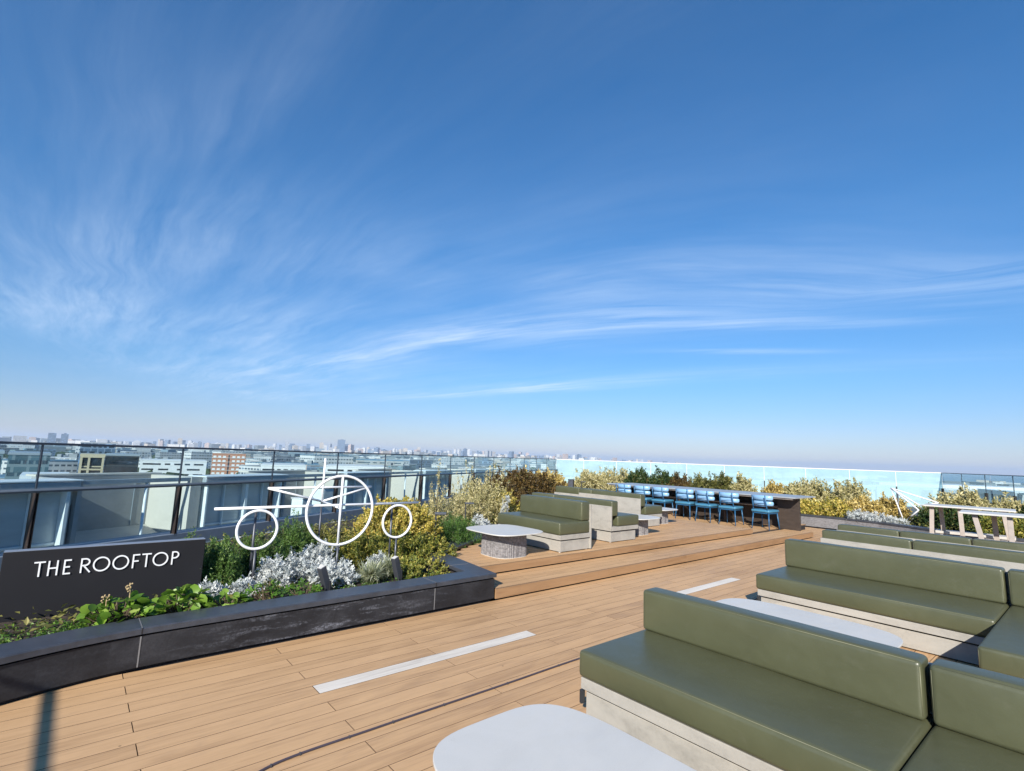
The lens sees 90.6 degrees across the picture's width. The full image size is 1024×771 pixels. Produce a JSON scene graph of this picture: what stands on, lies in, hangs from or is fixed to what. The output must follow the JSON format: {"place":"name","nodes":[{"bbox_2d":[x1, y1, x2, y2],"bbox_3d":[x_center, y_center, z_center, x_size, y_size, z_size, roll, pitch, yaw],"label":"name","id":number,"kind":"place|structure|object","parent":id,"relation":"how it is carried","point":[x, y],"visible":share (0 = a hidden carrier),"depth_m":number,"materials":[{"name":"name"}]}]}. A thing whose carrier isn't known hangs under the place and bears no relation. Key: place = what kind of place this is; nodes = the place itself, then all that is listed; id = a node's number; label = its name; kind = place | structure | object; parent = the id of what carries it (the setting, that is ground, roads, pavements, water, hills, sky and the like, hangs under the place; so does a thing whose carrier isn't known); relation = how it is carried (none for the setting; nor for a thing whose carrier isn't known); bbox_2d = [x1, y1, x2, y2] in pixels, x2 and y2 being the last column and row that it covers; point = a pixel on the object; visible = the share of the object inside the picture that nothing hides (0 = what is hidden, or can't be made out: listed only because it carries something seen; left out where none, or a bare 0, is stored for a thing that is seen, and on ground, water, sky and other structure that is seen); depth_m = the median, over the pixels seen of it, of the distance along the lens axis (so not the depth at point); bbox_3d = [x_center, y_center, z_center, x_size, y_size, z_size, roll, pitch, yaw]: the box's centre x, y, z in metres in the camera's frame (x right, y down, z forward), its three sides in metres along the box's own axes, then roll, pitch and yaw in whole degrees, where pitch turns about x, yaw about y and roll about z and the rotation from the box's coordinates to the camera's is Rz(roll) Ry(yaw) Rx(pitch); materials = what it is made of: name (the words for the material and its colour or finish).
{"place":"outdoors","nodes":[
{"label":"outdoors","id":0,"kind":"place"},
{"bbox_2d":[48,457,77,472],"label":"city building","id":1,"kind":"structure","parent":0,"point":[62,465],"depth_m":340.05,"materials":[{"name":"concrete"}]},
{"bbox_2d":[311,488,333,524],"bbox_3d":[-6.450,4.616,17.138,0.544,2.305,0.640,-1,-9,20],"label":"service unit","id":2,"kind":"object","parent":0,"point":[328,492],"visible":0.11,"depth_m":16.99,"materials":[{"name":"metal"}]},
{"bbox_2d":[300,453,353,463],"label":"city building","id":3,"kind":"structure","parent":0,"point":[320,457],"depth_m":518.73,"materials":[{"name":"concrete"}]},
{"bbox_2d":[0,527,979,770],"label":"deck","id":4,"kind":"structure","parent":0,"point":[257,708],"depth_m":3.49,"materials":[{"name":"brown wood"}]},
{"bbox_2d":[0,533,496,704],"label":"planter","id":5,"kind":"object","parent":4,"relation":"on","point":[32,666],"visible":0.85,"depth_m":4.09,"materials":[{"name":"black stone"}]},
{"bbox_2d":[0,502,518,643],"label":"soil bed","id":6,"kind":"object","parent":5,"relation":"in","point":[21,625],"depth_m":4.28,"materials":[{"name":"soil"}]},
{"bbox_2d":[0,537,205,622],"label":"name sign","id":7,"kind":"object","parent":6,"relation":"on","point":[42,580],"visible":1,"depth_m":4.36,"materials":[{"name":"black metal"}]},
{"bbox_2d":[76,583,169,627],"bbox_3d":[-3.090,1.755,4.053,0.605,0.320,0.500,9,-10,-40],"label":"leopard plant","id":8,"kind":"object","parent":6,"relation":"on","point":[133,604],"visible":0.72,"depth_m":4.00,"materials":[{"name":"green plant"}]},
{"bbox_2d":[140,584,216,615],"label":"leopard plant","id":9,"kind":"object","parent":6,"relation":"on","point":[185,595],"visible":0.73,"depth_m":4.27,"materials":[{"name":"green plant"}]},
{"bbox_2d":[201,531,244,588],"bbox_3d":[-3.036,1.823,5.214,0.585,0.590,0.747,7,-9,-31],"label":"shrub","id":10,"kind":"object","parent":6,"relation":"on","point":[219,565],"visible":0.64,"depth_m":5.10,"materials":[{"name":"green plant"}]},
{"bbox_2d":[204,588,253,607],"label":"leopard plant","id":11,"kind":"object","parent":6,"relation":"on","point":[244,597],"visible":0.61,"depth_m":4.49,"materials":[{"name":"green plant"}]},
{"bbox_2d":[225,571,264,597],"bbox_3d":[-2.603,1.965,4.945,0.395,0.287,0.409,-3,-10,32],"label":"dusty miller","id":12,"kind":"object","parent":6,"relation":"on","point":[242,585],"visible":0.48,"depth_m":4.92,"materials":[{"name":"silver plant"}]},
{"bbox_2d":[0,502,519,642],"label":"ground cover","id":13,"kind":"object","parent":6,"relation":"on","point":[26,620],"visible":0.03,"depth_m":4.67,"materials":[{"name":"green plant"}]},
{"bbox_2d":[231,530,288,580],"bbox_3d":[-2.937,1.929,5.780,0.829,0.540,0.768,5,-8,-19],"label":"shrub","id":14,"kind":"object","parent":6,"relation":"on","point":[260,554],"visible":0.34,"depth_m":5.73,"materials":[{"name":"green plant"}]},
{"bbox_2d":[244,578,287,600],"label":"geranium","id":15,"kind":"object","parent":6,"relation":"on","point":[277,590],"visible":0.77,"depth_m":4.75,"materials":[{"name":"green plant"}]},
{"bbox_2d":[254,553,311,586],"bbox_3d":[-2.491,1.991,5.441,0.637,0.360,0.487,3,-8,-8],"label":"dusty miller","id":16,"kind":"object","parent":6,"relation":"on","point":[277,568],"visible":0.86,"depth_m":5.36,"materials":[{"name":"silver plant"}]},
{"bbox_2d":[266,509,317,557],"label":"shrub","id":17,"kind":"object","parent":6,"relation":"on","point":[296,539],"visible":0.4,"depth_m":6.28,"materials":[{"name":"green plant"}]},
{"bbox_2d":[282,543,325,581],"bbox_3d":[-2.384,2.009,5.740,0.592,0.450,0.594,8,-10,-36],"label":"dusty miller","id":18,"kind":"object","parent":6,"relation":"on","point":[304,562],"visible":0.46,"depth_m":5.62,"materials":[{"name":"silver plant"}]},
{"bbox_2d":[285,578,322,595],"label":"geranium","id":19,"kind":"object","parent":6,"relation":"on","point":[300,587],"visible":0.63,"depth_m":4.93,"materials":[{"name":"green plant"}]},
{"bbox_2d":[214,458,418,579],"bbox_3d":[-2.392,1.597,6.164,2.350,1.395,0.930,9,-10,-40],"label":"airplane sculpture","id":20,"kind":"object","parent":6,"relation":"on","point":[252,548],"visible":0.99,"depth_m":5.93,"materials":[{"name":"white metal"}]},
{"bbox_2d":[298,536,339,564],"bbox_3d":[-2.336,2.024,6.079,0.437,0.470,0.609,-1,-9,22],"label":"dusty miller","id":21,"kind":"object","parent":6,"relation":"on","point":[322,550],"visible":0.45,"depth_m":6.03,"materials":[{"name":"silver plant"}]},
{"bbox_2d":[305,555,362,587],"bbox_3d":[-1.911,2.045,5.526,0.586,0.341,0.566,1,-8,8],"label":"dusty miller","id":22,"kind":"object","parent":6,"relation":"on","point":[342,571],"visible":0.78,"depth_m":5.45,"materials":[{"name":"silver plant"}]},
{"bbox_2d":[302,522,366,560],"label":"olive ground shrub","id":23,"kind":"object","parent":6,"relation":"on","point":[323,531],"visible":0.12,"depth_m":7.05,"materials":[{"name":"green plant"}]},
{"bbox_2d":[315,528,408,567],"bbox_3d":[-1.990,2.121,6.708,1.587,0.485,1.093,10,-11,-43],"label":"olive ground shrub","id":24,"kind":"object","parent":6,"relation":"on","point":[349,550],"visible":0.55,"depth_m":6.53,"materials":[{"name":"green plant"}]},
{"bbox_2d":[355,559,386,584],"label":"variegated grass","id":25,"kind":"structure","parent":6,"relation":"on","point":[371,574],"depth_m":5.57,"materials":[{"name":"plant"}]},
{"bbox_2d":[343,494,450,547],"bbox_3d":[-1.717,2.129,7.962,1.419,0.844,2.014,9,-11,-40],"label":"golden shrub","id":26,"kind":"object","parent":6,"relation":"on","point":[423,520],"visible":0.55,"depth_m":7.74,"materials":[{"name":"yellow plant"}]},
{"bbox_2d":[353,528,457,561],"bbox_3d":[-1.451,2.203,7.057,1.436,0.455,0.962,3,-8,-4],"label":"golden shrub","id":27,"kind":"object","parent":6,"relation":"on","point":[421,546],"visible":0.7,"depth_m":6.88,"materials":[{"name":"yellow plant"}]},
{"bbox_2d":[391,554,450,578],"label":"olive ground shrub","id":28,"kind":"object","parent":6,"relation":"on","point":[415,566],"visible":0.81,"depth_m":6.15,"materials":[{"name":"green plant"}]},
{"bbox_2d":[419,458,450,526],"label":"cream shrub","id":29,"kind":"object","parent":6,"relation":"on","point":[438,504],"visible":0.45,"depth_m":9.64,"materials":[{"name":"beige plant"}]},
{"bbox_2d":[438,511,481,548],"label":"spiky green shrub","id":30,"kind":"object","parent":6,"relation":"on","point":[457,532],"visible":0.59,"depth_m":8.02,"materials":[{"name":"plant"}]},
{"bbox_2d":[442,484,488,525],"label":"cream shrub","id":31,"kind":"object","parent":6,"relation":"on","point":[459,508],"visible":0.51,"depth_m":10.20,"materials":[{"name":"beige plant"}]},
{"bbox_2d":[444,462,513,524],"bbox_3d":[-0.629,2.393,11.478,1.461,1.391,2.179,8,-10,-37],"label":"cream shrub","id":32,"kind":"object","parent":6,"relation":"on","point":[484,493],"visible":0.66,"depth_m":11.22,"materials":[{"name":"beige plant"}]},
{"bbox_2d":[482,478,533,507],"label":"bronze shrub","id":33,"kind":"object","parent":6,"relation":"on","point":[517,494],"visible":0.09,"depth_m":13.88,"materials":[{"name":"brown plant"}]},
{"bbox_2d":[482,465,568,494],"bbox_3d":[0.220,3.137,15.809,3.384,1.286,2.400,7,-9,-29],"label":"bronze shrub","id":34,"kind":"object","parent":6,"relation":"on","point":[535,483],"visible":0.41,"depth_m":15.47,"materials":[{"name":"brown plant"}]},
{"bbox_2d":[313,631,535,693],"bbox_3d":[-0.589,2.246,4.173,2.035,0.022,0.140,9,-10,-40],"label":"pale deck strip","id":35,"kind":"object","parent":4,"relation":"on","point":[365,676],"visible":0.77,"depth_m":4.02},
{"bbox_2d":[259,596,762,770],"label":"drain","id":36,"kind":"object","parent":4,"relation":"on","point":[343,738],"visible":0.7,"depth_m":3.15,"materials":[{"name":"grey metal"}]},
{"bbox_2d":[433,704,695,770],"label":"coffee table","id":37,"kind":"object","parent":4,"relation":"on","point":[542,737],"visible":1,"depth_m":2.22,"materials":[{"name":"grey laminate"}]},
{"bbox_2d":[460,525,808,600],"bbox_3d":[1.087,3.431,12.967,11.180,0.247,9.210,9,-10,-40],"label":"step base","id":38,"kind":"object","parent":4,"relation":"on","point":[802,528],"visible":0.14,"depth_m":7.84,"materials":[{"name":"wood"}]},
{"bbox_2d":[453,518,748,566],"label":"platform","id":39,"kind":"structure","parent":38,"relation":"on","point":[673,529],"depth_m":8.86,"materials":[{"name":"wood"}]},
{"bbox_2d":[466,524,542,558],"bbox_3d":[-0.118,2.273,7.365,0.920,0.350,1.000,9,-10,-40],"label":"coffee table","id":40,"kind":"object","parent":39,"relation":"on","point":[503,541],"visible":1,"depth_m":7.15,"materials":[{"name":"grey stone"}]},
{"bbox_2d":[498,495,591,552],"bbox_3d":[0.505,2.245,8.406,0.728,0.741,1.504,9,-10,-40],"label":"sofa","id":41,"kind":"object","parent":39,"relation":"on","point":[563,524],"visible":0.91,"depth_m":8.05,"materials":[{"name":"green leather"}]},
{"bbox_2d":[532,492,638,542],"bbox_3d":[1.340,2.482,9.754,0.819,0.706,2.080,9,-10,-40],"label":"sofa","id":42,"kind":"object","parent":39,"relation":"on","point":[610,523],"visible":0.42,"depth_m":8.93,"materials":[{"name":"green leather"}]},
{"bbox_2d":[482,529,752,572],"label":"platform fascia","id":43,"kind":"structure","parent":39,"relation":"attached to","point":[546,561],"depth_m":7.98,"materials":[{"name":"wood"}]},
{"bbox_2d":[579,489,661,525],"bbox_3d":[2.488,2.801,11.726,0.859,0.706,1.750,9,-10,-40],"label":"sofa","id":44,"kind":"object","parent":39,"relation":"on","point":[633,503],"visible":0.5,"depth_m":11.15,"materials":[{"name":"green leather"}]},
{"bbox_2d":[494,513,810,589],"bbox_3d":[1.100,3.423,13.015,11.295,0.022,9.275,9,-10,-40],"label":"step","id":45,"kind":"object","parent":38,"relation":"on","point":[513,578],"visible":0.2,"depth_m":8.27,"materials":[{"name":"wood"}]},
{"bbox_2d":[495,532,813,598],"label":"step fascia","id":46,"kind":"structure","parent":45,"relation":"attached to","point":[541,585],"depth_m":7.40,"materials":[{"name":"wood"}]},
{"bbox_2d":[675,488,698,518],"bbox_3d":[4.817,3.272,14.018,0.556,0.819,0.511,10,-11,-43],"label":"bar chair","id":47,"kind":"object","parent":45,"relation":"on","point":[680,494],"visible":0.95,"depth_m":13.92,"materials":[{"name":"blue metal"}]},
{"bbox_2d":[695,490,718,522],"bbox_3d":[5.192,3.212,13.504,0.556,0.819,0.511,8,-10,-37],"label":"bar chair","id":48,"kind":"object","parent":45,"relation":"on","point":[701,496],"visible":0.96,"depth_m":13.40,"materials":[{"name":"blue metal"}]},
{"bbox_2d":[607,483,815,530],"bbox_3d":[5.331,3.354,14.425,1.280,0.802,5.620,9,-10,-40],"label":"bar counter","id":49,"kind":"object","parent":45,"relation":"on","point":[787,506],"visible":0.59,"depth_m":13.65,"materials":[{"name":"stone"}]},
{"bbox_2d":[718,492,743,525],"bbox_3d":[5.625,3.163,13.045,0.556,0.819,0.511,9,-11,-41],"label":"bar chair","id":50,"kind":"object","parent":45,"relation":"on","point":[725,497],"visible":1,"depth_m":12.95,"materials":[{"name":"blue metal"}]},
{"bbox_2d":[751,494,779,530],"bbox_3d":[6.171,3.087,12.377,0.556,0.819,0.511,7,-10,-34],"label":"bar chair","id":51,"kind":"object","parent":45,"relation":"on","point":[760,499],"visible":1,"depth_m":12.29,"materials":[{"name":"blue plastic"}]},
{"bbox_2d":[678,578,740,593],"bbox_3d":[2.514,2.723,6.779,2.035,0.022,0.140,9,-10,-40],"label":"pale deck strip","id":52,"kind":"object","parent":4,"relation":"on","point":[705,586],"visible":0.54,"depth_m":6.89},
{"bbox_2d":[579,587,1023,770],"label":"sofa","id":53,"kind":"object","parent":4,"relation":"on","point":[697,683],"visible":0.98,"depth_m":2.67,"materials":[{"name":"green leather"}]},
{"bbox_2d":[715,598,902,647],"bbox_3d":[2.288,2.124,4.096,0.874,0.400,1.376,9,-10,-40],"label":"coffee table","id":54,"kind":"object","parent":4,"relation":"on","point":[861,631],"visible":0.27,"depth_m":4.18,"materials":[{"name":"stone"}]},
{"bbox_2d":[756,539,1023,678],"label":"sofa","id":55,"kind":"object","parent":4,"relation":"on","point":[972,613],"visible":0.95,"depth_m":5.03,"materials":[{"name":"green leather"}]},
{"bbox_2d":[801,514,1023,542],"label":"planter","id":56,"kind":"object","parent":4,"relation":"on","point":[821,522],"visible":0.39,"depth_m":13.37,"materials":[{"name":"grey stone"}]},
{"bbox_2d":[820,529,1023,571],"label":"sofa","id":57,"kind":"object","parent":4,"relation":"on","point":[1006,560],"visible":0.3,"depth_m":6.37,"materials":[{"name":"green leather"}]},
{"bbox_2d":[838,524,1023,551],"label":"sofa","id":58,"kind":"object","parent":4,"relation":"on","point":[995,544],"visible":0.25,"depth_m":7.78,"materials":[{"name":"green leather"}]},
{"bbox_2d":[923,503,1015,541],"bbox_3d":[9.114,2.913,10.064,1.350,0.980,0.750,-6,-11,44],"label":"tall table","id":59,"kind":"object","parent":4,"relation":"on","point":[942,520],"visible":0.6,"depth_m":10.06,"materials":[{"name":"grey laminate"}]},
{"bbox_2d":[959,510,1023,541],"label":"tall table","id":60,"kind":"object","parent":4,"relation":"on","point":[993,515],"visible":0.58,"depth_m":8.66,"materials":[{"name":"grey laminate"}]},
{"bbox_2d":[0,436,1023,486],"bbox_3d":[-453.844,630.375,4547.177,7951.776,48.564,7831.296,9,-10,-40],"label":"city mass","id":61,"kind":"structure","parent":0,"point":[549,463],"depth_m":1533.05,"materials":[{"name":"concrete"}]},
{"bbox_2d":[0,0,1023,475],"label":"sky","id":62,"kind":"structure","parent":0,"point":[770,233],"materials":[{"name":"blue"}]},
{"bbox_2d":[156,445,960,483],"bbox_3d":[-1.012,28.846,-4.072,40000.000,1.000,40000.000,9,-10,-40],"label":"city ground","id":63,"kind":"structure","parent":0,"point":[782,473],"depth_m":2437.91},
{"bbox_2d":[4,451,51,478],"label":"office building","id":64,"kind":"structure","parent":63,"relation":"on","point":[19,463],"depth_m":150.52,"materials":[{"name":"glass"}]},
{"bbox_2d":[78,453,105,472],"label":"office building","id":65,"kind":"structure","parent":63,"relation":"on","point":[90,463],"depth_m":191.04,"materials":[{"name":"beige concrete"}]},
{"bbox_2d":[76,442,116,472],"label":"office building","id":66,"kind":"structure","parent":63,"relation":"on","point":[94,449],"depth_m":322.99,"materials":[{"name":"concrete"}]},
{"bbox_2d":[103,453,139,472],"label":"office building","id":67,"kind":"structure","parent":63,"relation":"on","point":[120,462],"depth_m":196.64,"materials":[{"name":"metal"}]},
{"bbox_2d":[139,458,206,475],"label":"warehouse","id":68,"kind":"structure","parent":63,"relation":"on","point":[191,467],"depth_m":355.18,"materials":[{"name":"white concrete"}]},
{"bbox_2d":[210,453,245,474],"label":"apartment block","id":69,"kind":"structure","parent":63,"relation":"on","point":[225,463],"depth_m":448.99,"materials":[{"name":"orange brick"}]},
{"bbox_2d":[261,463,305,469],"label":"warehouse","id":70,"kind":"structure","parent":63,"relation":"on","point":[285,466],"depth_m":271.81,"materials":[{"name":"white metal"}]},
{"bbox_2d":[325,464,385,471],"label":"warehouse","id":71,"kind":"structure","parent":63,"relation":"on","point":[341,467],"depth_m":311.07,"materials":[{"name":"white metal"}]},
{"bbox_2d":[762,469,1023,482],"bbox_3d":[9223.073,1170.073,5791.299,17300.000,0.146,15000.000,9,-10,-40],"label":"bay water","id":72,"kind":"structure","parent":0,"point":[965,477],"depth_m":3453.75,"materials":[{"name":"blue liquid"}]},
{"bbox_2d":[906,506,925,514],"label":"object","id":73,"kind":"structure","parent":0,"point":[914,509],"depth_m":27.34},
{"bbox_2d":[0,441,557,568],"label":"glass railing","id":74,"kind":"object","parent":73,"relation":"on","point":[207,532],"visible":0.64,"depth_m":10.96,"materials":[{"name":"glass"}]},
{"bbox_2d":[555,459,943,506],"bbox_3d":[13.979,6.365,33.092,23.100,2.318,0.410,-1,-9,20],"label":"frosted railing","id":75,"kind":"object","parent":73,"relation":"on","point":[792,474],"visible":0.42,"depth_m":31.85,"materials":[{"name":"teal glass"}]},
{"bbox_2d":[868,480,1023,490],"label":"rooftop plant room","id":76,"kind":"object","parent":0,"point":[954,486],"visible":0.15,"depth_m":40.70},
{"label":"far soil bed","id":77,"kind":"structure","parent":0,"visible":0},
{"bbox_2d":[573,466,606,488],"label":"cream shrub","id":78,"kind":"object","parent":77,"relation":"on","point":[590,480],"visible":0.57,"depth_m":21.82,"materials":[{"name":"beige plant"}]},
{"bbox_2d":[593,466,628,491],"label":"cream shrub","id":79,"kind":"object","parent":77,"relation":"on","point":[612,478],"visible":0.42,"depth_m":21.00,"materials":[{"name":"beige plant"}]},
{"bbox_2d":[641,465,675,485],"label":"evergreen shrub","id":80,"kind":"object","parent":77,"relation":"on","point":[664,478],"visible":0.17,"depth_m":19.36,"materials":[{"name":"green plant"}]},
{"bbox_2d":[695,470,733,489],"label":"olive shrub","id":81,"kind":"object","parent":77,"relation":"on","point":[722,482],"visible":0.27,"depth_m":17.49,"materials":[{"name":"green plant"}]},
{"bbox_2d":[728,471,757,491],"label":"amber shrub","id":82,"kind":"object","parent":77,"relation":"on","point":[741,484],"visible":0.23,"depth_m":16.86,"materials":[{"name":"beige plant"}]},
{"bbox_2d":[788,475,831,502],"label":"cream shrub","id":83,"kind":"object","parent":77,"relation":"on","point":[812,489],"visible":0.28,"depth_m":15.82,"materials":[{"name":"beige plant"}]},
{"bbox_2d":[800,495,828,514],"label":"golden shrub","id":84,"kind":"object","parent":77,"relation":"on","point":[808,506],"visible":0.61,"depth_m":14.58,"materials":[{"name":"yellow plant"}]},
{"bbox_2d":[815,496,853,517],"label":"golden shrub","id":85,"kind":"object","parent":77,"relation":"on","point":[836,507],"visible":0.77,"depth_m":14.16,"materials":[{"name":"yellow plant"}]},
{"bbox_2d":[817,477,871,503],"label":"cream shrub","id":86,"kind":"object","parent":77,"relation":"on","point":[847,492],"visible":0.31,"depth_m":15.25,"materials":[{"name":"beige plant"}]},
{"bbox_2d":[839,494,892,518],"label":"amber shrub","id":87,"kind":"object","parent":77,"relation":"on","point":[864,504],"visible":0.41,"depth_m":14.07,"materials":[{"name":"yellow plant"}]},
{"bbox_2d":[877,491,912,518],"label":"amber shrub","id":88,"kind":"object","parent":77,"relation":"on","point":[904,510],"visible":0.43,"depth_m":14.61,"materials":[{"name":"yellow plant"}]},
{"bbox_2d":[905,504,965,530],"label":"evergreen shrub","id":89,"kind":"object","parent":77,"relation":"on","point":[921,517],"visible":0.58,"depth_m":12.70,"materials":[{"name":"green plant"}]},
{"bbox_2d":[914,482,990,510],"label":"cream shrub","id":90,"kind":"object","parent":77,"relation":"on","point":[971,498],"visible":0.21,"depth_m":13.72,"materials":[{"name":"beige plant"}]},
{"bbox_2d":[967,511,1023,537],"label":"olive shrub","id":91,"kind":"object","parent":77,"relation":"on","point":[986,524],"visible":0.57,"depth_m":11.38,"materials":[{"name":"green plant"}]},
{"bbox_2d":[974,489,1023,512],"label":"cream shrub","id":92,"kind":"object","parent":77,"relation":"on","point":[1006,503],"visible":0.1,"depth_m":12.86,"materials":[{"name":"beige plant"}]},
{"bbox_3d":[7.132,17.795,4.561,80.480,23.650,70.430,9,-10,-40],"label":"host building","id":93,"kind":"object","parent":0,"visible":0},
{"bbox_2d":[0,478,83,551],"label":"roof screen bay","id":94,"kind":"object","parent":93,"relation":"on","point":[51,519],"visible":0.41,"depth_m":10.95,"materials":[{"name":"metal"}]},
{"bbox_2d":[26,472,201,543],"bbox_3d":[-10.427,4.354,13.139,2.050,4.030,3.090,-1,-9,20],"label":"roof screen niche","id":95,"kind":"object","parent":93,"relation":"on","point":[94,515],"visible":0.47,"depth_m":13.88,"materials":[{"name":"metal"}]},
{"bbox_2d":[188,473,287,542],"bbox_3d":[-9.438,4.812,16.032,2.570,4.000,3.090,-1,-9,20],"label":"roof screen bay","id":96,"kind":"object","parent":93,"relation":"on","point":[212,497],"visible":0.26,"depth_m":15.55,"materials":[{"name":"metal"}]},
{"bbox_2d":[240,470,343,530],"bbox_3d":[-8.279,5.237,18.866,2.050,4.030,3.090,-1,-9,20],"label":"roof screen niche","id":97,"kind":"object","parent":93,"relation":"on","point":[286,499],"visible":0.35,"depth_m":19.76,"materials":[{"name":"metal"}]},
{"bbox_2d":[332,471,389,520],"bbox_3d":[-7.290,5.696,21.759,2.570,4.000,3.090,-1,-9,20],"label":"roof screen bay","id":98,"kind":"object","parent":93,"relation":"on","point":[362,496],"visible":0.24,"depth_m":21.43,"materials":[{"name":"metal"}]},
{"bbox_2d":[351,468,422,501],"bbox_3d":[-6.131,6.121,24.593,2.050,4.030,3.090,-1,-9,20],"label":"roof screen niche","id":99,"kind":"object","parent":93,"relation":"on","point":[399,488],"visible":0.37,"depth_m":25.77,"materials":[{"name":"metal"}]},
{"bbox_2d":[413,470,452,507],"bbox_3d":[-5.142,6.580,27.486,2.570,4.000,3.090,-1,-9,20],"label":"roof screen bay","id":100,"kind":"object","parent":93,"relation":"on","point":[428,481],"visible":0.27,"depth_m":27.09,"materials":[{"name":"metal"}]},
{"bbox_2d":[419,468,472,503],"bbox_3d":[-3.983,7.005,30.320,2.050,4.030,3.090,-1,-9,20],"label":"roof screen niche","id":101,"kind":"object","parent":93,"relation":"on","point":[455,480],"visible":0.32,"depth_m":31.49,"materials":[{"name":"metal"}]},
{"bbox_2d":[868,484,938,505],"bbox_3d":[25.984,8.625,33.626,3.350,3.830,2.050,-1,-9,20],"label":"roof screen niche","id":102,"kind":"object","parent":93,"relation":"on","point":[886,489],"visible":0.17,"depth_m":34.21,"materials":[{"name":"glass"}]},
{"bbox_2d":[978,489,1023,502],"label":"roof screen bay","id":103,"kind":"object","parent":93,"relation":"on","point":[992,493],"visible":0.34,"depth_m":29.48,"materials":[{"name":"metal"}]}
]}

